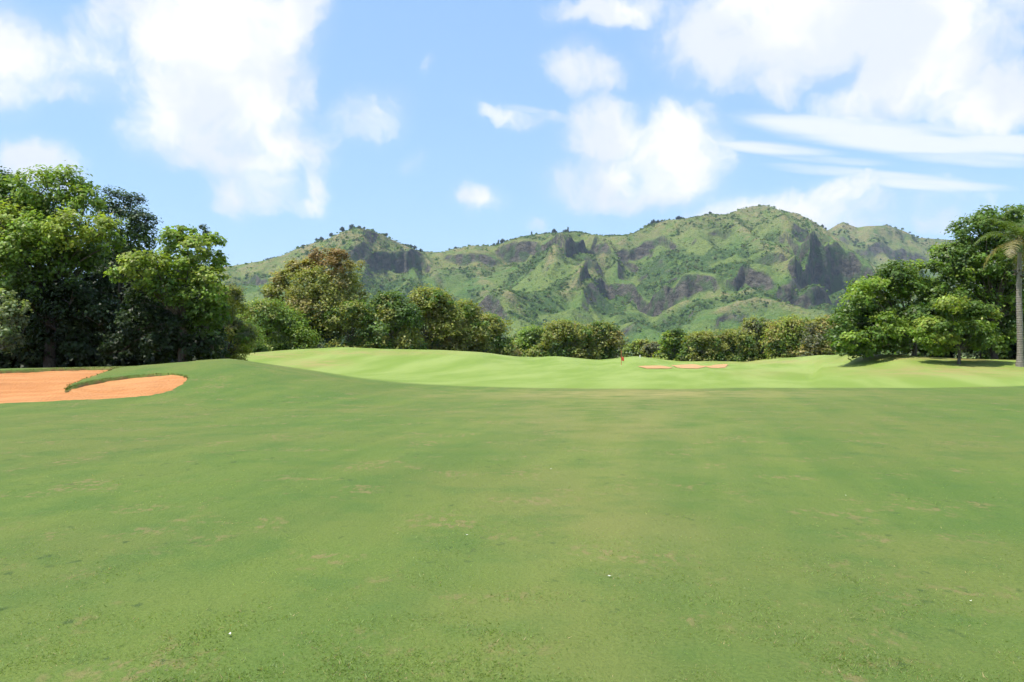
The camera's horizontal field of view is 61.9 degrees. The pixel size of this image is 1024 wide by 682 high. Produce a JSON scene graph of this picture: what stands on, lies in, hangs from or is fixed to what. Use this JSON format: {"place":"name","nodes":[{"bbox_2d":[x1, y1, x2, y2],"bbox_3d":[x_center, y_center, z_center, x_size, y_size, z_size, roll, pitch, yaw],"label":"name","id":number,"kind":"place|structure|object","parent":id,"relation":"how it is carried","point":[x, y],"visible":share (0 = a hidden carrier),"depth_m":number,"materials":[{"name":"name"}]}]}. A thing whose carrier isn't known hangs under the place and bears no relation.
{"place":"outdoors","nodes":[
{"label":"outdoors","id":0,"kind":"place"},
{"bbox_2d":[95,206,917,344],"bbox_3d":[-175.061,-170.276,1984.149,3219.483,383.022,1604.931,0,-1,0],"label":"mountain","id":1,"kind":"structure","parent":0,"point":[832,266],"depth_m":1749.92,"materials":[{"name":"green plant"}]},
{"bbox_2d":[99,204,922,344],"bbox_3d":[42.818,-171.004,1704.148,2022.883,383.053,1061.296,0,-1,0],"label":"mountain scrub","id":2,"kind":"object","parent":1,"relation":"on","point":[611,314],"visible":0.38,"depth_m":1716.37,"materials":[{"name":"green plant"}]},
{"bbox_2d":[0,347,1023,681],"bbox_3d":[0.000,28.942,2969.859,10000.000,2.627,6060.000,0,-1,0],"label":"ground","id":3,"kind":"structure","parent":0,"point":[880,431],"depth_m":8.71,"materials":[{"name":"green plant"}]},
{"bbox_2d":[0,325,17,367],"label":"understory bush","id":4,"kind":"object","parent":3,"relation":"on","point":[3,361],"visible":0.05,"depth_m":54.88,"materials":[{"name":"green plant"}]},
{"bbox_2d":[0,288,33,354],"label":"leaning shrub","id":5,"kind":"object","parent":3,"relation":"on","point":[6,336],"visible":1,"depth_m":44.38,"materials":[{"name":"green plant"}]},
{"bbox_2d":[0,166,44,258],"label":"broadleaf tree","id":6,"kind":"object","parent":3,"relation":"on","point":[5,174],"visible":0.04,"depth_m":59.61,"materials":[{"name":"green plant"}]},
{"bbox_2d":[0,271,58,368],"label":"understory bush","id":7,"kind":"object","parent":3,"relation":"on","point":[6,355],"visible":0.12,"depth_m":54.61,"materials":[{"name":"green plant"}]},
{"bbox_2d":[5,242,58,330],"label":"tree","id":8,"kind":"object","parent":3,"relation":"on","point":[33,263],"depth_m":68.78,"materials":[{"name":"green plant"}]},
{"bbox_2d":[12,290,103,367],"bbox_3d":[-30.702,-0.643,56.811,7.086,7.352,4.762,0,-1,18],"label":"understory bush","id":9,"kind":"object","parent":3,"relation":"on","point":[71,363],"visible":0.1,"depth_m":56.22,"materials":[{"name":"green plant"}]},
{"bbox_2d":[0,160,141,367],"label":"broadleaf tree","id":10,"kind":"object","parent":3,"relation":"on","point":[40,222],"visible":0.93,"depth_m":49.67,"materials":[{"name":"green plant"}]},
{"bbox_2d":[36,250,114,347],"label":"tree","id":11,"kind":"object","parent":3,"relation":"on","point":[75,271],"visible":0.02,"depth_m":68.64,"materials":[{"name":"green plant"}]},
{"bbox_2d":[0,370,186,402],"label":"sand bunker","id":12,"kind":"object","parent":3,"relation":"on","point":[45,386],"visible":0.97,"depth_m":30.76},
{"bbox_2d":[0,366,187,389],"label":"bunker fringe","id":13,"kind":"object","parent":3,"relation":"on","point":[68,386],"visible":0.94,"depth_m":32.54,"materials":[{"name":"green plant"}]},
{"bbox_2d":[69,275,146,366],"bbox_3d":[-27.695,-0.697,57.949,7.037,7.527,4.506,0,-1,0],"label":"understory bush","id":14,"kind":"object","parent":3,"relation":"on","point":[104,329],"visible":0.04,"depth_m":56.82,"materials":[{"name":"green plant"}]},
{"bbox_2d":[89,238,154,345],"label":"tree","id":15,"kind":"object","parent":3,"relation":"on","point":[138,247],"visible":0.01,"depth_m":69.34,"materials":[{"name":"green plant"}]},
{"bbox_2d":[85,185,163,350],"bbox_3d":[-25.981,-4.199,57.595,5.778,12.512,5.344,0,-1,0],"label":"broadleaf tree","id":16,"kind":"object","parent":3,"relation":"on","point":[137,227],"visible":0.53,"depth_m":56.69,"materials":[{"name":"green plant"}]},
{"bbox_2d":[92,279,177,366],"bbox_3d":[-24.518,-0.551,57.168,7.168,7.199,5.193,0,-1,0],"label":"understory bush","id":17,"kind":"object","parent":3,"relation":"on","point":[116,358],"visible":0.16,"depth_m":55.89,"materials":[{"name":"green plant"}]},
{"bbox_2d":[96,224,239,363],"bbox_3d":[-19.647,-2.559,48.805,7.670,8.601,5.822,0,-1,-21],"label":"broadleaf tree","id":18,"kind":"object","parent":3,"relation":"on","point":[163,315],"visible":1,"depth_m":48.07,"materials":[{"name":"green plant"}]},
{"bbox_2d":[145,256,201,328],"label":"tree","id":19,"kind":"object","parent":3,"relation":"on","point":[176,270],"visible":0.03,"depth_m":66.68,"materials":[{"name":"green plant"}]},
{"bbox_2d":[141,291,232,364],"bbox_3d":[-20.926,-0.396,55.144,5.865,6.115,3.884,0,-1,0],"label":"understory bush","id":20,"kind":"object","parent":3,"relation":"on","point":[212,355],"visible":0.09,"depth_m":54.36,"materials":[{"name":"green plant"}]},
{"bbox_2d":[193,224,215,298],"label":"slender tree","id":21,"kind":"object","parent":3,"relation":"on","point":[202,226],"visible":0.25,"depth_m":66.06,"materials":[{"name":"green plant"}]},
{"bbox_2d":[175,286,245,356],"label":"tree","id":22,"kind":"object","parent":3,"relation":"on","point":[228,324],"depth_m":71.93,"materials":[{"name":"green plant"}]},
{"bbox_2d":[193,301,228,360],"bbox_3d":[-22.537,-0.010,61.916,4.723,5.909,3.381,0,-1,0],"label":"understory bush","id":23,"kind":"object","parent":3,"relation":"on","point":[223,329],"visible":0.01,"depth_m":61.83,"materials":[{"name":"green plant"}]},
{"bbox_2d":[214,283,260,360],"bbox_3d":[-21.340,-0.927,63.837,5.028,6.987,5.159,0,-1,0],"label":"olive shrub","id":24,"kind":"object","parent":3,"relation":"on","point":[241,333],"visible":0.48,"depth_m":63.71,"materials":[{"name":"green plant"}]},
{"bbox_2d":[235,318,272,353],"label":"olive shrub","id":25,"kind":"object","parent":3,"relation":"on","point":[260,348],"visible":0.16,"depth_m":94.19,"materials":[{"name":"green plant"}]},
{"bbox_2d":[234,296,322,351],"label":"leafy shrub","id":26,"kind":"object","parent":3,"relation":"on","point":[268,315],"visible":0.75,"depth_m":102.57,"materials":[{"name":"green plant"}]},
{"bbox_2d":[284,319,327,347],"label":"backdrop bush","id":27,"kind":"object","parent":3,"relation":"on","point":[319,345],"depth_m":140.33,"materials":[{"name":"green plant"}]},
{"bbox_2d":[259,246,369,348],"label":"dry tree","id":28,"kind":"object","parent":3,"relation":"on","point":[329,290],"visible":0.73,"depth_m":110.45,"materials":[{"name":"green plant"}]},
{"bbox_2d":[319,296,379,348],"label":"dark shrub","id":29,"kind":"object","parent":3,"relation":"on","point":[347,313],"visible":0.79,"depth_m":107.16,"materials":[{"name":"green plant"}]},
{"bbox_2d":[345,260,364,328],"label":"feathery tree","id":30,"kind":"object","parent":3,"relation":"on","point":[358,268],"visible":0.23,"depth_m":116.04,"materials":[{"name":"green plant"}]},
{"bbox_2d":[354,309,397,338],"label":"backdrop bush","id":31,"kind":"object","parent":3,"relation":"on","point":[365,329],"visible":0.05,"depth_m":143.86,"materials":[{"name":"green plant"}]},
{"bbox_2d":[351,288,427,349],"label":"glossy tree","id":32,"kind":"object","parent":3,"relation":"on","point":[391,307],"visible":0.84,"depth_m":107.19,"materials":[{"name":"green plant"}]},
{"bbox_2d":[382,316,428,335],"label":"backdrop bush","id":33,"kind":"object","parent":3,"relation":"on","point":[417,330],"visible":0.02,"depth_m":149.09,"materials":[{"name":"green plant"}]},
{"bbox_2d":[392,283,469,350],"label":"brown tree","id":34,"kind":"object","parent":3,"relation":"on","point":[444,321],"visible":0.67,"depth_m":114.60,"materials":[{"name":"green plant"}]},
{"bbox_2d":[427,297,495,353],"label":"brown tree","id":35,"kind":"object","parent":3,"relation":"on","point":[471,338],"visible":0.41,"depth_m":118.75,"materials":[{"name":"green plant"}]},
{"bbox_2d":[472,313,526,356],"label":"brown tree","id":36,"kind":"object","parent":3,"relation":"on","point":[498,326],"visible":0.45,"depth_m":124.23,"materials":[{"name":"green plant"}]},
{"bbox_2d":[0,410,1023,681],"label":"turf blades","id":37,"kind":"object","parent":3,"relation":"on","point":[340,678],"visible":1,"depth_m":5.00,"materials":[{"name":"green plant"}]},
{"bbox_2d":[509,323,552,356],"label":"round bush","id":38,"kind":"object","parent":3,"relation":"on","point":[534,332],"visible":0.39,"depth_m":144.88,"materials":[{"name":"green plant"}]},
{"bbox_2d":[508,332,555,346],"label":"backdrop bush","id":39,"kind":"object","parent":3,"relation":"on","point":[513,337],"visible":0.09,"depth_m":173.97,"materials":[{"name":"green plant"}]},
{"bbox_2d":[523,318,603,359],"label":"round bush","id":40,"kind":"object","parent":3,"relation":"on","point":[571,334],"visible":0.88,"depth_m":140.43,"materials":[{"name":"green plant"}]},
{"bbox_2d":[318,341,839,353],"bbox_3d":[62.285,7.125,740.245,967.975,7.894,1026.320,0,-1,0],"label":"valley wood","id":41,"kind":"object","parent":3,"relation":"on","point":[322,345],"visible":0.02,"depth_m":252.81,"materials":[{"name":"green plant"}]},
{"bbox_2d":[583,318,632,359],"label":"round bush","id":42,"kind":"object","parent":3,"relation":"on","point":[609,339],"visible":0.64,"depth_m":142.16,"materials":[{"name":"green plant"}]},
{"bbox_2d":[622,338,650,356],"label":"pale bush","id":43,"kind":"object","parent":3,"relation":"on","point":[636,346],"visible":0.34,"depth_m":169.00,"materials":[{"name":"green plant"}]},
{"bbox_2d":[638,341,668,357],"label":"pale bush","id":44,"kind":"object","parent":3,"relation":"on","point":[649,349],"visible":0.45,"depth_m":159.25,"materials":[{"name":"green plant"}]},
{"bbox_2d":[639,365,672,368],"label":"sand bunker","id":45,"kind":"object","parent":3,"relation":"on","point":[652,366],"visible":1,"depth_m":88.20},
{"bbox_2d":[652,326,692,359],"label":"round bush","id":46,"kind":"object","parent":3,"relation":"on","point":[672,338],"visible":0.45,"depth_m":147.09,"materials":[{"name":"green plant"}]},
{"bbox_2d":[671,364,705,367],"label":"sand bunker","id":47,"kind":"object","parent":3,"relation":"on","point":[689,366],"visible":1,"depth_m":94.04},
{"bbox_2d":[674,328,724,360],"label":"round bush","id":48,"kind":"object","parent":3,"relation":"on","point":[708,344],"visible":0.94,"depth_m":142.72,"materials":[{"name":"green plant"}]},
{"bbox_2d":[706,364,727,367],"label":"sand bunker","id":49,"kind":"object","parent":3,"relation":"on","point":[719,366],"visible":0.98,"depth_m":92.71},
{"bbox_2d":[711,327,762,361],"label":"round bush","id":50,"kind":"object","parent":3,"relation":"on","point":[738,346],"visible":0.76,"depth_m":144.40,"materials":[{"name":"green plant"}]},
{"bbox_2d":[739,315,771,358],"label":"round bush","id":51,"kind":"object","parent":3,"relation":"on","point":[753,326],"visible":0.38,"depth_m":148.77,"materials":[{"name":"green plant"}]},
{"bbox_2d":[759,314,812,358],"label":"round bush","id":52,"kind":"object","parent":3,"relation":"on","point":[783,336],"visible":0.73,"depth_m":138.25,"materials":[{"name":"green plant"}]},
{"bbox_2d":[794,314,841,356],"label":"round bush","id":53,"kind":"object","parent":3,"relation":"on","point":[815,343],"visible":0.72,"depth_m":126.92,"materials":[{"name":"green plant"}]},
{"bbox_2d":[833,324,903,356],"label":"shade bush","id":54,"kind":"object","parent":3,"relation":"on","point":[883,351],"visible":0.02,"depth_m":73.82,"materials":[{"name":"green plant"}]},
{"bbox_2d":[822,253,963,360],"bbox_3d":[27.768,-2.432,61.532,10.907,7.820,7.883,0,-1,0],"label":"spreading tree","id":55,"kind":"object","parent":3,"relation":"on","point":[857,332],"visible":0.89,"depth_m":60.81,"materials":[{"name":"green plant"}]},
{"bbox_2d":[890,297,961,357],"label":"shade bush","id":56,"kind":"object","parent":3,"relation":"on","point":[920,352],"visible":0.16,"depth_m":71.17,"materials":[{"name":"green plant"}]},
{"bbox_2d":[909,293,1009,363],"bbox_3d":[29.350,-0.695,55.786,7.086,4.808,3.873,0,-1,-16],"label":"spreading tree","id":57,"kind":"object","parent":3,"relation":"on","point":[952,336],"visible":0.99,"depth_m":55.33,"materials":[{"name":"green plant"}]},
{"bbox_2d":[918,203,1023,358],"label":"spreading tree","id":58,"kind":"object","parent":3,"relation":"on","point":[993,278],"visible":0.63,"depth_m":62.27,"materials":[{"name":"green plant"}]},
{"bbox_2d":[955,308,1016,358],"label":"shade bush","id":59,"kind":"object","parent":3,"relation":"on","point":[968,353],"visible":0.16,"depth_m":68.74,"materials":[{"name":"green plant"}]},
{"bbox_2d":[973,218,1023,366],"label":"palm tree","id":60,"kind":"object","parent":3,"relation":"on","point":[1019,235],"visible":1,"depth_m":54.93,"materials":[{"name":"green plant"}]},
{"bbox_2d":[1003,318,1016,359],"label":"shade bush","id":61,"kind":"object","parent":3,"relation":"on","point":[1012,346],"visible":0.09,"depth_m":69.05,"materials":[{"name":"green plant"}]},
{"bbox_2d":[0,0,1023,280],"label":"sky","id":62,"kind":"structure","parent":0,"point":[276,127],"materials":[{"name":"blue"}]},
{"bbox_2d":[829,222,1023,294],"bbox_3d":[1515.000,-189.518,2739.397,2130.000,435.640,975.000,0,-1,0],"label":"mountain ridge","id":63,"kind":"structure","parent":0,"point":[907,249],"depth_m":2802.62,"materials":[{"name":"green plant"}]},
{"bbox_2d":[832,223,1004,289],"bbox_3d":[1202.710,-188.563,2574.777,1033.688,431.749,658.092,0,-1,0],"label":"ridge scrub","id":64,"kind":"object","parent":63,"relation":"on","point":[855,241],"visible":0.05,"depth_m":2829.05,"materials":[{"name":"green plant"}]}
]}

